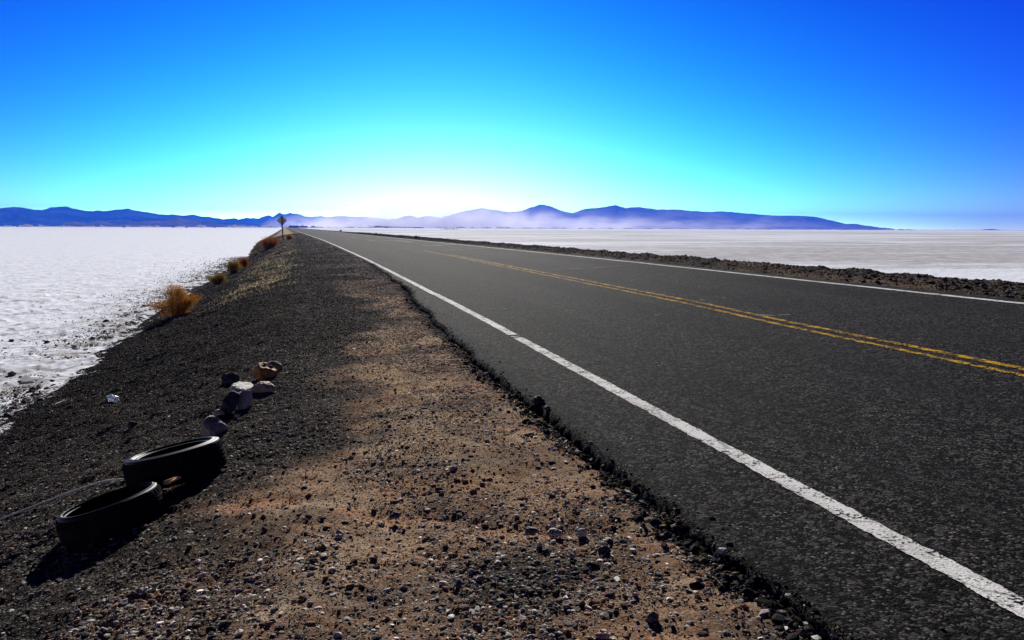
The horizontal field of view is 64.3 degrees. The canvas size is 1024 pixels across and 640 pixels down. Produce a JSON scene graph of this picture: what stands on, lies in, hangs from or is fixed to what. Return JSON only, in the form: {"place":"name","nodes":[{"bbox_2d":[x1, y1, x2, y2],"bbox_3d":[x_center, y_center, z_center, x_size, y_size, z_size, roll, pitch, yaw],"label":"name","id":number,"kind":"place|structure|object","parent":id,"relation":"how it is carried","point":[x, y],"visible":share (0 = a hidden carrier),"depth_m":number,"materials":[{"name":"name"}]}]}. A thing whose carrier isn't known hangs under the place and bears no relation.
{"place":"outdoors","nodes":[
{"label":"outdoors","id":0,"kind":"place"},
{"bbox_2d":[0,206,263,226],"bbox_3d":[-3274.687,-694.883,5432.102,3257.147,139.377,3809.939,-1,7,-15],"label":"hills","id":1,"kind":"structure","parent":0,"point":[17,216],"depth_m":5398.47,"materials":[{"name":"blue stone"}]},
{"bbox_2d":[0,224,283,227],"bbox_3d":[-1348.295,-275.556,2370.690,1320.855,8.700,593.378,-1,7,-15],"label":"shore","id":2,"kind":"structure","parent":0,"point":[233,226],"depth_m":2423.10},
{"bbox_2d":[57,217,258,226],"bbox_3d":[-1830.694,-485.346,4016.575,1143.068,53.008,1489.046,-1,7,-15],"label":"hills","id":3,"kind":"structure","parent":0,"point":[175,221],"depth_m":4016.25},
{"bbox_2d":[226,213,386,226],"bbox_3d":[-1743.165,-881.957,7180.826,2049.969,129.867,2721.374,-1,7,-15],"label":"hills","id":4,"kind":"structure","parent":0,"point":[292,219],"depth_m":7056.04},
{"bbox_2d":[0,227,811,639],"bbox_3d":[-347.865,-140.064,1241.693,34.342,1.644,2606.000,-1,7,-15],"label":"gravel shoulder","id":5,"kind":"object","parent":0,"point":[688,611],"visible":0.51,"depth_m":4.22,"materials":[{"name":"gravel"}]},
{"bbox_2d":[0,478,123,519],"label":"wire","id":6,"kind":"object","parent":5,"relation":"on","point":[60,496],"visible":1,"depth_m":5.40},
{"bbox_2d":[55,481,165,546],"bbox_3d":[-2.261,1.093,4.606,0.568,0.172,0.568,-17,6,-13],"label":"discarded tyre","id":7,"kind":"object","parent":5,"relation":"on","point":[112,514],"visible":0.99,"depth_m":4.41,"materials":[{"name":"rubber"}]},
{"bbox_2d":[106,395,119,402],"bbox_3d":[-4.489,0.880,9.143,0.222,0.079,0.079,5,45,38],"label":"plastic bottle","id":8,"kind":"object","parent":5,"relation":"on","point":[114,398],"visible":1,"depth_m":9.09,"materials":[{"name":"white"}]},
{"bbox_2d":[127,421,137,428],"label":"stone","id":9,"kind":"object","parent":5,"relation":"on","point":[130,424],"visible":0.77,"depth_m":7.19,"materials":[{"name":"black stone"}]},
{"bbox_2d":[163,476,180,484],"bbox_3d":[-1.961,0.924,4.700,0.099,0.035,0.036,-4,8,-36],"label":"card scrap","id":10,"kind":"object","parent":5,"relation":"on","point":[170,480],"visible":1,"depth_m":4.69,"materials":[{"name":"brown cardboard"}]},
{"bbox_2d":[122,436,226,488],"bbox_3d":[-2.149,0.916,5.203,0.616,0.202,0.616,-13,3,-14],"label":"discarded tyre","id":11,"kind":"object","parent":5,"relation":"on","point":[191,460],"visible":0.95,"depth_m":4.98,"materials":[{"name":"rubber"}]},
{"bbox_2d":[146,280,202,317],"bbox_3d":[-8.098,-0.502,19.745,1.315,0.940,1.076,1,7,10],"label":"shrub","id":12,"kind":"object","parent":5,"relation":"on","point":[177,303],"visible":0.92,"depth_m":19.55,"materials":[{"name":"brown plant"}]},
{"bbox_2d":[200,416,228,436],"bbox_3d":[-2.223,0.795,6.065,0.176,0.158,0.154,3,7,20],"label":"stone","id":13,"kind":"object","parent":5,"relation":"on","point":[212,426],"visible":0.97,"depth_m":6.03,"materials":[{"name":"grey stone"}]},
{"bbox_2d":[208,270,227,284],"bbox_3d":[-10.906,-1.541,30.119,0.754,0.587,0.714,-1,7,-15],"label":"shrub","id":14,"kind":"object","parent":5,"relation":"on","point":[215,280],"visible":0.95,"depth_m":30.03,"materials":[{"name":"yellow plant"}]},
{"bbox_2d":[213,409,224,415],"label":"stone","id":15,"kind":"object","parent":5,"relation":"on","point":[218,412],"visible":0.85,"depth_m":6.57,"materials":[{"name":"grey stone"}]},
{"bbox_2d":[220,390,239,413],"bbox_3d":[-2.307,0.687,6.664,0.160,0.218,0.111,-6,9,-42],"label":"stone","id":16,"kind":"object","parent":5,"relation":"on","point":[230,400],"visible":0.92,"depth_m":6.63,"materials":[{"name":"grey stone"}]},
{"bbox_2d":[221,373,239,383],"bbox_3d":[-2.758,0.578,7.949,0.169,0.130,0.135,1,6,6],"label":"stone","id":17,"kind":"object","parent":5,"relation":"on","point":[229,378],"visible":0.87,"depth_m":7.92,"materials":[{"name":"grey stone"}]},
{"bbox_2d":[223,259,242,273],"bbox_3d":[-12.708,-2.469,37.143,0.921,0.819,0.805,2,7,19],"label":"shrub","id":18,"kind":"object","parent":5,"relation":"on","point":[234,267],"visible":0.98,"depth_m":37.03,"materials":[{"name":"yellow plant"}]},
{"bbox_2d":[230,381,253,390],"bbox_3d":[-2.465,0.625,7.440,0.212,0.104,0.218,-1,7,-15],"label":"stone","id":19,"kind":"object","parent":5,"relation":"on","point":[239,386],"visible":0.62,"depth_m":7.40,"materials":[{"name":"white stone"}]},
{"bbox_2d":[236,257,250,268],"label":"shrub","id":20,"kind":"object","parent":5,"relation":"on","point":[243,263],"visible":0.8,"depth_m":40.90,"materials":[{"name":"brown plant"}]},
{"bbox_2d":[237,389,252,409],"bbox_3d":[-2.219,0.665,6.761,0.131,0.186,0.108,-1,7,-15],"label":"stone","id":21,"kind":"object","parent":5,"relation":"on","point":[245,401],"visible":0.91,"depth_m":6.72,"materials":[{"name":"grey stone"}]},
{"bbox_2d":[209,234,302,309],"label":"dry grass","id":22,"kind":"structure","parent":5,"relation":"on","point":[268,273],"depth_m":25.55,"materials":[{"name":"plant"}]},
{"bbox_2d":[249,381,274,392],"bbox_3d":[-2.211,0.607,7.201,0.229,0.134,0.177,-1,7,-15],"label":"stone","id":23,"kind":"object","parent":5,"relation":"on","point":[263,386],"visible":0.88,"depth_m":7.15,"materials":[{"name":"grey stone"}]},
{"bbox_2d":[252,362,277,379],"bbox_3d":[-2.379,0.505,7.835,0.235,0.192,0.182,-1,7,-15],"label":"boulder","id":24,"kind":"object","parent":5,"relation":"on","point":[263,370],"visible":0.87,"depth_m":7.78,"materials":[{"name":"brown stone"}]},
{"bbox_2d":[255,235,280,249],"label":"shrub","id":25,"kind":"object","parent":5,"relation":"on","point":[271,243],"visible":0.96,"depth_m":69.85,"materials":[{"name":"brown plant"}]},
{"bbox_2d":[268,361,282,370],"bbox_3d":[-2.378,0.473,8.158,0.161,0.127,0.130,-1,7,-15],"label":"stone","id":26,"kind":"object","parent":5,"relation":"on","point":[277,365],"visible":0.52,"depth_m":8.12,"materials":[{"name":"grey stone"}]},
{"bbox_2d":[277,215,286,238],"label":"road sign","id":27,"kind":"object","parent":5,"relation":"on","point":[281,220],"visible":0.88,"depth_m":92.93,"materials":[{"name":"metal"}]},
{"bbox_2d":[389,511,398,518],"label":"stone","id":28,"kind":"object","parent":5,"relation":"on","point":[394,514],"visible":1,"depth_m":4.01,"materials":[{"name":"grey stone"}]},
{"bbox_2d":[0,398,802,639],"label":"pebbles","id":29,"kind":"object","parent":5,"relation":"on","point":[575,575],"visible":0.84,"depth_m":3.39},
{"bbox_2d":[449,465,456,470],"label":"stone","id":30,"kind":"object","parent":5,"relation":"on","point":[452,467],"visible":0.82,"depth_m":4.66,"materials":[{"name":"grey stone"}]},
{"bbox_2d":[452,579,463,587],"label":"stone","id":31,"kind":"object","parent":5,"relation":"on","point":[457,583],"visible":1,"depth_m":3.23,"materials":[{"name":"grey stone"}]},
{"bbox_2d":[467,569,474,573],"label":"stone","id":32,"kind":"object","parent":5,"relation":"on","point":[470,571],"visible":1,"depth_m":3.35,"materials":[{"name":"grey stone"}]},
{"bbox_2d":[525,526,537,533],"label":"stone","id":33,"kind":"object","parent":5,"relation":"on","point":[530,530],"visible":1,"depth_m":3.75,"materials":[{"name":"grey stone"}]},
{"bbox_2d":[550,521,555,527],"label":"stone","id":34,"kind":"object","parent":5,"relation":"on","point":[552,524],"visible":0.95,"depth_m":3.82,"materials":[{"name":"grey stone"}]},
{"bbox_2d":[546,528,561,536],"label":"stone","id":35,"kind":"object","parent":5,"relation":"on","point":[552,532],"visible":1,"depth_m":3.70,"materials":[{"name":"grey stone"}]},
{"bbox_2d":[569,553,575,558],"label":"stone","id":36,"kind":"object","parent":5,"relation":"on","point":[572,556],"visible":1,"depth_m":3.47,"materials":[{"name":"grey stone"}]},
{"bbox_2d":[577,528,586,536],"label":"stone","id":37,"kind":"object","parent":5,"relation":"on","point":[581,532],"visible":1,"depth_m":3.71,"materials":[{"name":"grey stone"}]},
{"bbox_2d":[595,629,610,639],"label":"stone","id":38,"kind":"object","parent":5,"relation":"on","point":[602,634],"visible":1,"depth_m":2.81,"materials":[{"name":"grey stone"}]},
{"bbox_2d":[598,545,610,553],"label":"stone","id":39,"kind":"object","parent":5,"relation":"on","point":[606,549],"visible":0.96,"depth_m":3.50,"materials":[{"name":"black stone"}]},
{"bbox_2d":[605,538,612,544],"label":"stone","id":40,"kind":"object","parent":5,"relation":"on","point":[609,541],"visible":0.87,"depth_m":3.60,"materials":[{"name":"black stone"}]},
{"bbox_2d":[647,612,658,622],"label":"stone","id":41,"kind":"object","parent":5,"relation":"on","point":[652,617],"visible":1,"depth_m":2.91,"materials":[{"name":"black stone"}]},
{"bbox_2d":[319,226,527,228],"bbox_3d":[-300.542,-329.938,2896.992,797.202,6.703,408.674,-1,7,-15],"label":"shore","id":42,"kind":"structure","parent":0,"point":[435,227],"depth_m":2789.77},
{"bbox_2d":[308,215,540,227],"bbox_3d":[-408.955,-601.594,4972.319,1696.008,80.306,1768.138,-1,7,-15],"label":"hills","id":43,"kind":"structure","parent":0,"point":[423,221],"depth_m":4900.91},
{"bbox_2d":[0,226,1023,423],"bbox_3d":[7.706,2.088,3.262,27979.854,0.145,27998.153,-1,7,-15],"label":"salt flat","id":44,"kind":"structure","parent":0,"point":[80,270],"depth_m":70.74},
{"bbox_2d":[0,256,248,422],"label":"clods","id":45,"kind":"object","parent":44,"relation":"on","point":[27,399],"visible":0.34,"depth_m":17.44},
{"bbox_2d":[369,225,423,227],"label":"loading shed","id":46,"kind":"structure","parent":44,"relation":"on","point":[388,226],"depth_m":2941.11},
{"bbox_2d":[0,0,1023,229],"label":"sky","id":47,"kind":"structure","parent":0,"point":[893,114],"materials":[{"name":"blue"}]},
{"bbox_2d":[441,204,757,228],"bbox_3d":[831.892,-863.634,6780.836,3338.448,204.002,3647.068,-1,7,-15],"label":"hills","id":48,"kind":"structure","parent":0,"point":[607,217],"depth_m":6349.11,"materials":[{"name":"blue stone"}]},
{"bbox_2d":[286,227,1023,639],"bbox_3d":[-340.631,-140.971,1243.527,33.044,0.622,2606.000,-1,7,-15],"label":"road","id":49,"kind":"structure","parent":0,"point":[822,435],"depth_m":5.78,"materials":[{"name":"grey asphalt"}]},
{"bbox_2d":[532,395,544,403],"bbox_3d":[0.199,0.599,6.112,0.098,0.068,0.077,2,7,11],"label":"asphalt lump","id":50,"kind":"object","parent":49,"relation":"on","point":[538,399],"visible":1,"depth_m":6.09,"materials":[{"name":"black asphalt"}]},
{"bbox_2d":[367,263,945,639],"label":"asphalt crumbs","id":51,"kind":"object","parent":49,"relation":"on","point":[777,614],"visible":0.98,"depth_m":3.71,"materials":[{"name":"black asphalt"}]},
{"bbox_2d":[717,547,725,553],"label":"stone","id":52,"kind":"object","parent":49,"relation":"on","point":[720,550],"visible":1,"depth_m":3.38,"materials":[{"name":"grey stone"}]},
{"bbox_2d":[291,227,1023,298],"bbox_3d":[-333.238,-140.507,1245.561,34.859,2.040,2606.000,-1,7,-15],"label":"road berm","id":53,"kind":"structure","parent":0,"point":[855,279],"depth_m":17.93,"materials":[{"name":"gravel"}]},
{"bbox_2d":[345,232,1023,298],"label":"rubble","id":54,"kind":"object","parent":53,"relation":"on","point":[975,284],"visible":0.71,"depth_m":18.05,"materials":[{"name":"grey gravel"}]},
{"bbox_2d":[529,227,914,229],"bbox_3d":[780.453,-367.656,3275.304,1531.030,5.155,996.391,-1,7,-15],"label":"shore","id":55,"kind":"structure","parent":0,"point":[709,228],"depth_m":3236.65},
{"bbox_2d":[687,210,996,229],"bbox_3d":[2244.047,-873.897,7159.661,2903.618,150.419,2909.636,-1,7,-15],"label":"hills","id":56,"kind":"structure","parent":0,"point":[780,222],"depth_m":6802.19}
]}

